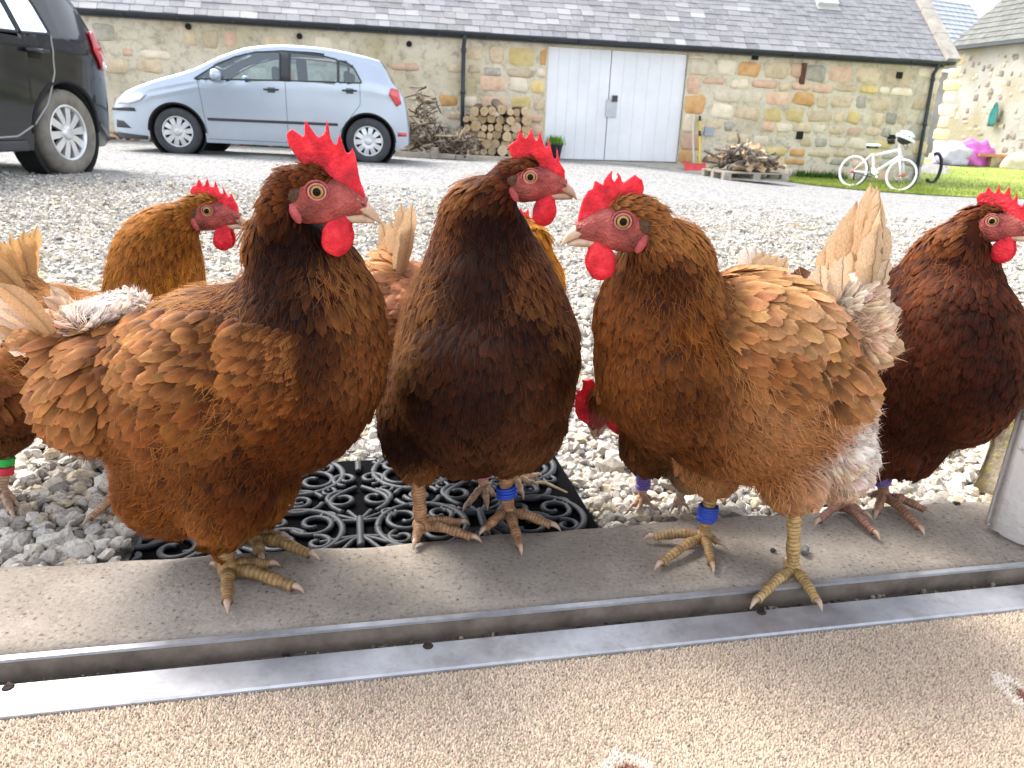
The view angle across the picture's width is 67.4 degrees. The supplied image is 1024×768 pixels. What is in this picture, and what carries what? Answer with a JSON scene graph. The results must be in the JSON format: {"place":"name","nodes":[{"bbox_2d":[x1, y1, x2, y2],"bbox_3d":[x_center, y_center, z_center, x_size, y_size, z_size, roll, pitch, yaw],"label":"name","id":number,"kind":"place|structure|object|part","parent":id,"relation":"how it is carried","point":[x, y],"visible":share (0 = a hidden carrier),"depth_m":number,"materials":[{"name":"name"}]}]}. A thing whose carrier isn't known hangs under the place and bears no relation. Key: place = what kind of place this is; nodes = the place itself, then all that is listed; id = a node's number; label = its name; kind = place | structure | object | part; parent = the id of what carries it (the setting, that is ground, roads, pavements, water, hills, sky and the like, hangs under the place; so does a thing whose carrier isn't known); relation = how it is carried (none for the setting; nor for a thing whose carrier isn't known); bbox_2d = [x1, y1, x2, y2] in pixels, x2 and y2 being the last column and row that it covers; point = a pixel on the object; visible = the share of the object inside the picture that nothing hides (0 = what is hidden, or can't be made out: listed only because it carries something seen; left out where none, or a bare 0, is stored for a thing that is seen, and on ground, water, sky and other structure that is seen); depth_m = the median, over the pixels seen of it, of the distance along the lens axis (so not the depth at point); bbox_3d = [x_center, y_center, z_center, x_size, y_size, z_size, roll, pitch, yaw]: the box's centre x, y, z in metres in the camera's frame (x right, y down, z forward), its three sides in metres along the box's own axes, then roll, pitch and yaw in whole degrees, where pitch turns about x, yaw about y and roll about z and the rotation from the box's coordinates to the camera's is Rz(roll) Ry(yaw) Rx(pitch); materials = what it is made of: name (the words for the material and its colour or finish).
{"place":"outdoors","nodes":[
{"label":"outdoors","id":0,"kind":"place"},
{"bbox_2d":[0,140,1023,567],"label":"gravel yard","id":1,"kind":"structure","parent":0,"point":[236,164],"depth_m":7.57,"materials":[{"name":"grey gravel"}]},
{"bbox_2d":[0,0,109,174],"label":"parked car","id":2,"kind":"object","parent":1,"relation":"on","point":[54,115],"visible":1,"depth_m":5.68,"materials":[{"name":"black paint"}]},
{"bbox_3d":[-3.518,-2.504,4.900,0.146,0.425,0.720,5,19,7],"label":"side window","id":3,"kind":"part","parent":2,"relation":"part of","materials":[{"name":"white glass"}]},
{"bbox_3d":[-3.425,-2.655,5.357,0.120,0.385,0.389,7,20,14],"label":"side window","id":4,"kind":"part","parent":2,"relation":"part of","materials":[{"name":"white glass"}]},
{"bbox_2d":[0,371,111,526],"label":"hen","id":5,"kind":"object","parent":1,"relation":"on","point":[17,435],"visible":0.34,"depth_m":0.93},
{"bbox_2d":[0,179,246,308],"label":"hen","id":6,"kind":"object","parent":1,"relation":"on","point":[156,250],"visible":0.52,"depth_m":1.01,"materials":[{"name":"brown"}]},
{"bbox_2d":[112,45,409,162],"bbox_3d":[-3.243,-3.738,10.300,3.807,1.478,1.982,2,19,0],"label":"parked car","id":7,"kind":"object","parent":1,"relation":"on","point":[209,106],"visible":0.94,"depth_m":9.65,"materials":[{"name":"silver metal"}]},
{"bbox_3d":[-1.662,-4.192,10.353,0.154,0.280,0.941,0,19,-7],"label":"rear window","id":8,"kind":"part","parent":7,"relation":"part of","materials":[{"name":"beige glass"}]},
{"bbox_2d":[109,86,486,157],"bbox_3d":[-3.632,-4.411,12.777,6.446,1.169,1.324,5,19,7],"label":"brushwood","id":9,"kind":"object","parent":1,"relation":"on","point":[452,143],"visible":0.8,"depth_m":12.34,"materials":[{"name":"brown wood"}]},
{"bbox_2d":[129,455,597,560],"bbox_3d":[-0.184,0.161,1.031,0.565,0.018,0.287,-2,20,-12],"label":"doormat","id":10,"kind":"object","parent":1,"relation":"on","point":[356,504],"visible":0.44,"depth_m":1.01,"materials":[{"name":"black rubber"}]},
{"bbox_2d":[364,204,566,511],"bbox_3d":[-0.061,-0.039,0.979,0.261,0.382,0.199,2,19,0],"label":"hen","id":11,"kind":"object","parent":10,"relation":"on","point":[393,266],"visible":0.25,"depth_m":0.91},
{"bbox_2d":[523,481,566,492],"bbox_3d":[0.047,0.141,1.072,0.064,0.012,0.008,7,20,13],"label":"straw","id":12,"kind":"object","parent":10,"relation":"on","point":[548,484],"visible":0.7,"depth_m":1.07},
{"bbox_2d":[393,147,506,161],"bbox_3d":[-0.899,-3.614,12.065,2.002,0.170,0.100,5,19,9],"label":"kerb","id":13,"kind":"object","parent":1,"relation":"on","point":[434,154],"visible":0.83,"depth_m":12.07,"materials":[{"name":"grey stone"}]},
{"bbox_2d":[478,146,486,154],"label":"log","id":14,"kind":"object","parent":1,"relation":"on","point":[482,151],"visible":0.51,"depth_m":13.56,"materials":[{"name":"beige wood"}]},
{"bbox_2d":[479,139,490,148],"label":"log","id":15,"kind":"object","parent":14,"relation":"on","point":[487,144],"visible":0.57,"depth_m":13.45,"materials":[{"name":"beige wood"}]},
{"bbox_2d":[477,131,485,140],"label":"log","id":16,"kind":"object","parent":15,"relation":"on","point":[482,134],"visible":0.66,"depth_m":13.33,"materials":[{"name":"beige wood"}]},
{"bbox_2d":[480,124,486,130],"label":"log","id":17,"kind":"object","parent":16,"relation":"on","point":[483,127],"visible":0.67,"depth_m":13.35,"materials":[{"name":"beige wood"}]},
{"bbox_2d":[484,132,492,138],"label":"log","id":18,"kind":"object","parent":15,"relation":"on","point":[489,135],"visible":0.77,"depth_m":13.38,"materials":[{"name":"beige wood"}]},
{"bbox_2d":[484,123,493,131],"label":"log","id":19,"kind":"object","parent":18,"relation":"on","point":[490,127],"visible":0.5,"depth_m":13.40,"materials":[{"name":"beige wood"}]},
{"bbox_2d":[485,114,495,122],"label":"log","id":20,"kind":"object","parent":19,"relation":"on","point":[490,118],"visible":0.5,"depth_m":13.40,"materials":[{"name":"beige wood"}]},
{"bbox_2d":[486,105,495,114],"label":"log","id":21,"kind":"object","parent":20,"relation":"on","point":[492,110],"visible":0.83,"depth_m":13.30,"materials":[{"name":"beige wood"}]},
{"bbox_2d":[487,147,495,155],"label":"log","id":22,"kind":"object","parent":1,"relation":"on","point":[491,151],"visible":0.73,"depth_m":13.59,"materials":[{"name":"beige wood"}]},
{"bbox_2d":[494,145,507,156],"bbox_3d":[-0.229,-4.167,13.723,0.183,0.184,0.500,-33,21,-4],"label":"log","id":23,"kind":"object","parent":1,"relation":"on","point":[501,150],"visible":0.73,"depth_m":13.50,"materials":[{"name":"beige wood"}]},
{"bbox_2d":[491,138,499,148],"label":"log","id":24,"kind":"object","parent":23,"relation":"on","point":[495,143],"visible":0.62,"depth_m":13.52,"materials":[{"name":"beige wood"}]},
{"bbox_2d":[490,130,500,138],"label":"log","id":25,"kind":"object","parent":24,"relation":"on","point":[496,134],"visible":0.63,"depth_m":13.52,"materials":[{"name":"beige wood"}]},
{"bbox_2d":[493,123,502,130],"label":"log","id":26,"kind":"object","parent":25,"relation":"on","point":[497,126],"visible":0.56,"depth_m":13.45,"materials":[{"name":"beige wood"}]},
{"bbox_2d":[486,116,503,124],"bbox_3d":[-0.319,-4.647,13.655,0.161,0.162,0.500,15,0,-29],"label":"log","id":27,"kind":"object","parent":26,"relation":"on","point":[499,119],"visible":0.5,"depth_m":13.44,"materials":[{"name":"beige wood"}]},
{"bbox_2d":[491,99,505,114],"bbox_3d":[-0.238,-4.882,13.496,0.164,0.167,0.500,-36,36,8],"label":"log","id":28,"kind":"object","parent":27,"relation":"on","point":[498,105],"visible":0.95,"depth_m":13.33,"materials":[{"name":"beige wood"}]},
{"bbox_2d":[500,141,509,148],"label":"log","id":29,"kind":"object","parent":23,"relation":"on","point":[506,144],"visible":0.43,"depth_m":13.54,"materials":[{"name":"beige wood"}]},
{"bbox_2d":[499,131,510,141],"bbox_3d":[-0.161,-4.397,13.678,0.175,0.176,0.500,-18,20,-12],"label":"log","id":30,"kind":"object","parent":29,"relation":"on","point":[505,136],"visible":0.67,"depth_m":13.46,"materials":[{"name":"beige wood"}]},
{"bbox_2d":[501,124,509,131],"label":"log","id":31,"kind":"object","parent":30,"relation":"on","point":[506,127],"visible":0.83,"depth_m":13.50,"materials":[{"name":"beige wood"}]},
{"bbox_2d":[503,116,514,124],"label":"log","id":32,"kind":"object","parent":31,"relation":"on","point":[509,120],"visible":0.7,"depth_m":13.38,"materials":[{"name":"beige wood"}]},
{"bbox_2d":[500,109,513,116],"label":"log","id":33,"kind":"object","parent":32,"relation":"on","point":[509,112],"visible":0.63,"depth_m":13.31,"materials":[{"name":"beige wood"}]},
{"bbox_2d":[0,609,1023,767],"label":"carpet","id":34,"kind":"object","parent":1,"relation":"on","point":[944,693],"visible":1,"depth_m":0.65,"materials":[{"name":"beige carpet"}]},
{"bbox_2d":[0,501,1023,655],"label":"door step","id":35,"kind":"object","parent":1,"relation":"on","point":[48,608],"depth_m":0.81,"materials":[{"name":"concrete"}]},
{"bbox_2d":[0,121,392,613],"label":"hen","id":36,"kind":"object","parent":35,"relation":"on","point":[218,422],"visible":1,"depth_m":0.68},
{"bbox_2d":[374,129,584,555],"bbox_3d":[-0.047,-0.076,0.929,0.260,0.449,0.423,2,19,0],"label":"hen","id":37,"kind":"object","parent":35,"relation":"on","point":[486,367],"visible":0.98,"depth_m":0.76,"materials":[{"name":"brown"}]},
{"bbox_2d":[0,562,1023,719],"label":"door track","id":38,"kind":"structure","parent":35,"relation":"on","point":[234,665],"depth_m":0.73,"materials":[{"name":"metal"}]},
{"bbox_2d":[8,582,1016,682],"bbox_3d":[0.043,0.245,0.756,1.336,0.015,0.024,-2,20,-12],"label":"grit","id":39,"kind":"object","parent":38,"relation":"on","point":[374,646],"visible":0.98,"depth_m":0.75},
{"bbox_2d":[561,171,913,611],"bbox_3d":[0.219,0.004,0.786,0.359,0.427,0.207,2,19,0],"label":"hen","id":40,"kind":"object","parent":35,"relation":"on","point":[715,383],"visible":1,"depth_m":0.70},
{"bbox_2d":[801,545,808,554],"bbox_3d":[0.334,0.190,0.878,0.013,0.010,0.015,2,19,0],"label":"pebble","id":41,"kind":"object","parent":35,"relation":"on","point":[804,549],"visible":0.89,"depth_m":0.87,"materials":[{"name":"stone"}]},
{"bbox_2d":[790,184,1023,540],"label":"hen","id":42,"kind":"object","parent":35,"relation":"on","point":[954,382],"visible":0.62,"depth_m":0.85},
{"bbox_2d":[70,0,960,181],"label":"barn","id":43,"kind":"structure","parent":1,"relation":"on","point":[806,86],"depth_m":14.50,"materials":[{"name":"yellow stone"}]},
{"bbox_2d":[545,47,611,159],"bbox_3d":[1.219,-5.259,14.474,1.201,1.954,0.050,-2,20,-11],"label":"door leaf","id":44,"kind":"structure","parent":43,"relation":"in","point":[578,79],"depth_m":14.42,"materials":[{"name":"white paint"}]},
{"bbox_2d":[604,50,686,161],"bbox_3d":[2.550,-5.300,14.745,1.479,1.954,0.050,-2,20,-11],"label":"door leaf","id":45,"kind":"structure","parent":43,"relation":"in","point":[648,87],"depth_m":14.72,"materials":[{"name":"white paint"}]},
{"bbox_2d":[546,134,565,158],"bbox_3d":[0.817,-4.482,14.516,0.400,0.469,0.473,2,19,0],"label":"plant pot","id":46,"kind":"object","parent":1,"relation":"on","point":[556,143],"visible":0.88,"depth_m":14.42,"materials":[{"name":"black plastic"}]},
{"bbox_2d":[559,160,701,173],"bbox_3d":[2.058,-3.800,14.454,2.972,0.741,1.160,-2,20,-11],"label":"door apron","id":47,"kind":"object","parent":1,"relation":"on","point":[676,166],"depth_m":14.73,"materials":[{"name":"concrete"}]},
{"bbox_2d":[573,246,788,513],"bbox_3d":[0.221,-0.003,1.005,0.288,0.352,0.193,2,19,0],"label":"hen","id":48,"kind":"object","parent":1,"relation":"on","point":[645,465],"visible":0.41,"depth_m":1.01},
{"bbox_2d":[683,115,705,170],"bbox_3d":[3.467,-4.530,14.549,0.453,1.082,0.907,2,19,0],"label":"shovel","id":49,"kind":"object","parent":1,"relation":"on","point":[693,166],"visible":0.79,"depth_m":14.55,"materials":[{"name":"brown wood"}]},
{"bbox_2d":[698,116,700,163],"bbox_3d":[3.693,-4.620,14.760,0.387,1.009,0.557,2,19,0],"label":"rake","id":50,"kind":"object","parent":1,"relation":"on","point":[699,148],"visible":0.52,"depth_m":14.75,"materials":[{"name":"yellow wood"}]},
{"bbox_2d":[701,168,789,180],"bbox_3d":[3.908,-3.521,12.914,1.160,0.122,0.850,-2,20,-11],"label":"pallet","id":51,"kind":"object","parent":1,"relation":"on","point":[733,174],"visible":0.94,"depth_m":12.65,"materials":[{"name":"brown wood"}]},
{"bbox_2d":[714,153,723,168],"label":"stick","id":52,"kind":"object","parent":51,"relation":"on","point":[718,159],"visible":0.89,"depth_m":12.83,"materials":[{"name":"wood"}]},
{"bbox_2d":[733,165,746,170],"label":"split log","id":53,"kind":"object","parent":51,"relation":"on","point":[738,166],"visible":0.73,"depth_m":12.57,"materials":[{"name":"beige wood"}]},
{"bbox_2d":[728,151,760,170],"bbox_3d":[3.794,-3.648,12.548,0.553,0.115,0.059,-23,3,13],"label":"stick","id":54,"kind":"object","parent":51,"relation":"on","point":[759,152],"visible":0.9,"depth_m":12.54,"materials":[{"name":"brown wood"}]},
{"bbox_2d":[729,155,754,168],"bbox_3d":[3.741,-3.602,12.484,0.425,0.113,0.088,-34,-18,33],"label":"stick","id":55,"kind":"object","parent":54,"relation":"on","point":[744,160],"visible":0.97,"depth_m":12.47,"materials":[{"name":"wood"}]},
{"bbox_2d":[750,153,777,170],"bbox_3d":[4.114,-3.639,12.560,0.533,0.075,0.073,26,-28,-11],"label":"stick","id":56,"kind":"object","parent":54,"relation":"on","point":[767,163],"visible":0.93,"depth_m":12.56,"materials":[{"name":"brown wood"}]},
{"bbox_2d":[749,162,766,172],"bbox_3d":[4.015,-3.555,12.616,0.308,0.096,0.078,30,-5,14],"label":"split log","id":57,"kind":"object","parent":51,"relation":"on","point":[763,170],"visible":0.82,"depth_m":12.56,"materials":[{"name":"beige wood"}]},
{"bbox_2d":[749,157,766,160],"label":"split log","id":58,"kind":"object","parent":57,"relation":"on","point":[764,158],"visible":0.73,"depth_m":12.46,"materials":[{"name":"beige wood"}]},
{"label":"split log","id":59,"kind":"object","parent":51,"relation":"on","visible":0},
{"bbox_2d":[745,162,755,169],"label":"split log","id":60,"kind":"object","parent":59,"relation":"on","point":[752,166],"visible":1,"depth_m":12.54,"materials":[{"name":"beige wood"}]},
{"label":"stick","id":61,"kind":"object","parent":51,"relation":"on","visible":0},
{"bbox_2d":[720,141,744,166],"bbox_3d":[3.657,-3.822,12.776,0.056,0.521,0.108,53,26,11],"label":"stick","id":62,"kind":"object","parent":61,"relation":"on","point":[736,149],"visible":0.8,"depth_m":12.71,"materials":[{"name":"brown wood"}]},
{"bbox_2d":[924,0,979,156],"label":"barn","id":63,"kind":"structure","parent":1,"relation":"on","point":[965,21],"depth_m":43.71,"materials":[{"name":"stone"}]},
{"bbox_2d":[929,0,1023,158],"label":"steading","id":64,"kind":"structure","parent":1,"relation":"on","point":[985,75],"depth_m":25.88,"materials":[{"name":"grey stone"}]},
{"bbox_2d":[987,102,998,125],"bbox_3d":[15.912,-8.906,25.365,0.071,0.754,0.385,-1,19,-9],"label":"hanging cloth","id":65,"kind":"object","parent":64,"relation":"hanging from","point":[993,115],"visible":1,"depth_m":25.37,"materials":[{"name":"teal fabric"}]},
{"bbox_2d":[978,153,1009,166],"bbox_3d":[14.410,-6.480,22.410,1.850,0.424,0.600,3,19,3],"label":"plank bench","id":66,"kind":"object","parent":1,"relation":"on","point":[994,160],"visible":0.51,"depth_m":22.18,"materials":[{"name":"orange wood"}]},
{"bbox_2d":[973,405,1023,544],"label":"door jamb","id":67,"kind":"object","parent":1,"relation":"on","point":[1000,477],"depth_m":0.92,"materials":[{"name":"white paint"}]},
{"bbox_2d":[789,159,1023,197],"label":"lawn","id":68,"kind":"structure","parent":0,"point":[1016,178],"depth_m":18.87,"materials":[{"name":"green plant"}]},
{"bbox_2d":[838,139,918,189],"bbox_3d":[6.097,-3.647,12.775,1.312,0.821,0.524,14,23,31],"label":"bicycle","id":69,"kind":"object","parent":68,"relation":"on","point":[873,172],"visible":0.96,"depth_m":12.77,"materials":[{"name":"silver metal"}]},
{"bbox_2d":[896,130,914,149],"bbox_3d":[6.319,-3.915,12.353,0.301,0.310,0.209,13,22,29],"label":"helmet","id":70,"kind":"object","parent":69,"relation":"hanging from","point":[904,137],"visible":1,"depth_m":12.28,"materials":[{"name":"white paint"}]},
{"bbox_2d":[925,152,942,182],"bbox_3d":[9.035,-4.605,16.398,0.346,0.669,0.070,-2,20,-11],"label":"hose loop","id":71,"kind":"object","parent":68,"relation":"on","point":[938,154],"visible":0.93,"depth_m":16.41,"materials":[{"name":"black rubber"}]},
{"bbox_2d":[931,140,973,165],"bbox_3d":[12.867,-6.747,22.406,1.217,0.678,0.854,2,19,0],"label":"toy pile","id":72,"kind":"object","parent":68,"relation":"on","point":[957,153],"visible":0.88,"depth_m":22.13,"materials":[{"name":"white plastic"}]},
{"bbox_2d":[961,137,994,165],"bbox_3d":[13.483,-6.821,22.524,1.402,0.789,0.927,2,19,0],"label":"toy pile","id":73,"kind":"object","parent":68,"relation":"on","point":[977,147],"visible":0.56,"depth_m":22.26,"materials":[{"name":"pink plastic"}]},
{"bbox_2d":[999,152,1023,169],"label":"boulder","id":74,"kind":"object","parent":68,"relation":"on","point":[1013,161],"visible":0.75,"depth_m":21.82,"materials":[{"name":"stone"}]},
{"bbox_2d":[937,0,1000,71],"label":"sky","id":75,"kind":"structure","parent":0,"point":[981,7],"materials":[{"name":"white"}]},
{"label":"stick","id":76,"kind":"object","parent":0,"visible":0},
{"label":"split log","id":77,"kind":"object","parent":76,"relation":"on","visible":0},
{"bbox_2d":[707,155,724,161],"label":"split log","id":78,"kind":"object","parent":77,"relation":"on","point":[711,158],"visible":0.55,"depth_m":13.03,"materials":[{"name":"beige wood"}]},
{"bbox_2d":[703,149,724,159],"bbox_3d":[3.460,-3.855,13.016,0.496,0.070,0.068,22,42,-18],"label":"stick","id":79,"kind":"object","parent":78,"relation":"on","point":[708,152],"visible":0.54,"depth_m":12.96,"materials":[{"name":"wood"}]},
{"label":"split log","id":80,"kind":"object","parent":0,"visible":0},
{"bbox_2d":[753,143,762,147],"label":"split log","id":81,"kind":"object","parent":80,"relation":"on","point":[757,145],"visible":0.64,"depth_m":12.57,"materials":[{"name":"beige wood"}]},
{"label":"stick","id":82,"kind":"object","parent":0,"visible":0},
{"bbox_2d":[735,148,750,162],"bbox_3d":[3.773,-3.738,12.670,0.052,0.102,0.490,-55,12,-27],"label":"stick","id":83,"kind":"object","parent":82,"relation":"on","point":[747,152],"visible":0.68,"depth_m":12.52,"materials":[{"name":"wood"}]},
{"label":"split log","id":84,"kind":"object","parent":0,"visible":0},
{"bbox_2d":[743,144,756,159],"bbox_3d":[3.884,-3.791,12.500,0.067,0.370,0.092,-29,-21,3],"label":"stick","id":85,"kind":"object","parent":84,"relation":"on","point":[751,152],"visible":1,"depth_m":12.45,"materials":[{"name":"brown wood"}]},
{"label":"split log","id":86,"kind":"object","parent":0,"visible":0},
{"bbox_2d":[766,154,778,165],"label":"stick","id":87,"kind":"object","parent":86,"relation":"on","point":[773,162],"visible":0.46,"depth_m":12.55,"materials":[{"name":"brown wood"}]},
{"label":"stick","id":88,"kind":"object","parent":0,"visible":0},
{"bbox_2d":[745,151,777,160],"bbox_3d":[4.050,-3.709,12.505,0.555,0.115,0.059,14,1,22],"label":"stick","id":89,"kind":"object","parent":88,"relation":"on","point":[772,159],"visible":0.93,"depth_m":12.44,"materials":[{"name":"brown wood"}]},
{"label":"log","id":90,"kind":"object","parent":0,"visible":0},
{"bbox_2d":[456,126,463,137],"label":"log","id":91,"kind":"object","parent":90,"relation":"on","point":[458,129],"visible":0.34,"depth_m":13.37,"materials":[{"name":"wood"}]},
{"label":"log","id":92,"kind":"object","parent":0,"visible":0},
{"bbox_2d":[509,131,517,138],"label":"log","id":93,"kind":"object","parent":92,"relation":"on","point":[514,135],"visible":0.56,"depth_m":13.57,"materials":[{"name":"beige wood"}]},
{"bbox_2d":[509,122,520,132],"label":"log","id":94,"kind":"object","parent":93,"relation":"on","point":[515,127],"visible":0.78,"depth_m":13.48,"materials":[{"name":"beige wood"}]},
{"bbox_2d":[512,115,520,122],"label":"log","id":95,"kind":"object","parent":94,"relation":"on","point":[517,118],"visible":0.5,"depth_m":13.50,"materials":[{"name":"beige wood"}]},
{"bbox_2d":[513,109,519,115],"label":"log","id":96,"kind":"object","parent":95,"relation":"on","point":[516,112],"visible":0.76,"depth_m":13.46,"materials":[{"name":"beige wood"}]},
{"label":"log","id":97,"kind":"object","parent":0,"visible":0},
{"bbox_2d":[464,123,470,130],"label":"log","id":98,"kind":"object","parent":97,"relation":"on","point":[467,127],"visible":0.54,"depth_m":13.24,"materials":[{"name":"beige wood"}]},
{"bbox_2d":[463,114,469,121],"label":"log","id":99,"kind":"object","parent":98,"relation":"on","point":[466,117],"visible":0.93,"depth_m":13.22,"materials":[{"name":"beige wood"}]},
{"bbox_2d":[463,115,476,124],"bbox_3d":[-0.740,-4.661,13.548,0.162,0.143,0.500,0,13,-17],"label":"log","id":100,"kind":"object","parent":97,"relation":"on","point":[472,118],"visible":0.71,"depth_m":13.32,"materials":[{"name":"beige wood"}]},
{"bbox_2d":[470,120,481,130],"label":"log","id":101,"kind":"object","parent":97,"relation":"on","point":[475,125],"visible":0.84,"depth_m":13.27,"materials":[{"name":"beige wood"}]},
{"bbox_2d":[477,114,486,123],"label":"log","id":102,"kind":"object","parent":101,"relation":"on","point":[482,119],"visible":0.46,"depth_m":13.39,"materials":[{"name":"beige wood"}]},
{"bbox_2d":[470,103,482,115],"bbox_3d":[-0.620,-4.817,13.483,0.158,0.157,0.500,-7,26,10],"label":"log","id":103,"kind":"object","parent":102,"relation":"on","point":[475,109],"visible":0.9,"depth_m":13.28,"materials":[{"name":"beige wood"}]},
{"bbox_2d":[480,107,488,116],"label":"log","id":104,"kind":"object","parent":102,"relation":"on","point":[484,111],"visible":0.84,"depth_m":13.22,"materials":[{"name":"beige wood"}]},
{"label":"log","id":105,"kind":"object","parent":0,"visible":0},
{"bbox_2d":[521,125,530,132],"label":"log","id":106,"kind":"object","parent":105,"relation":"on","point":[525,129],"visible":0.5,"depth_m":13.51,"materials":[{"name":"beige wood"}]},
{"bbox_2d":[519,115,530,125],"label":"log","id":107,"kind":"object","parent":106,"relation":"on","point":[525,120],"visible":0.74,"depth_m":13.42,"materials":[{"name":"beige wood"}]},
{"bbox_2d":[512,106,528,115],"bbox_3d":[0.135,-4.857,13.673,0.146,0.167,0.500,12,15,-27],"label":"log","id":108,"kind":"object","parent":107,"relation":"on","point":[524,111],"visible":0.68,"depth_m":13.47,"materials":[{"name":"beige wood"}]},
{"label":"split log","id":109,"kind":"object","parent":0,"visible":0},
{"bbox_2d":[741,151,749,161],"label":"split log","id":110,"kind":"object","parent":109,"relation":"on","point":[743,155],"visible":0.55,"depth_m":12.55,"materials":[{"name":"beige wood"}]}
]}

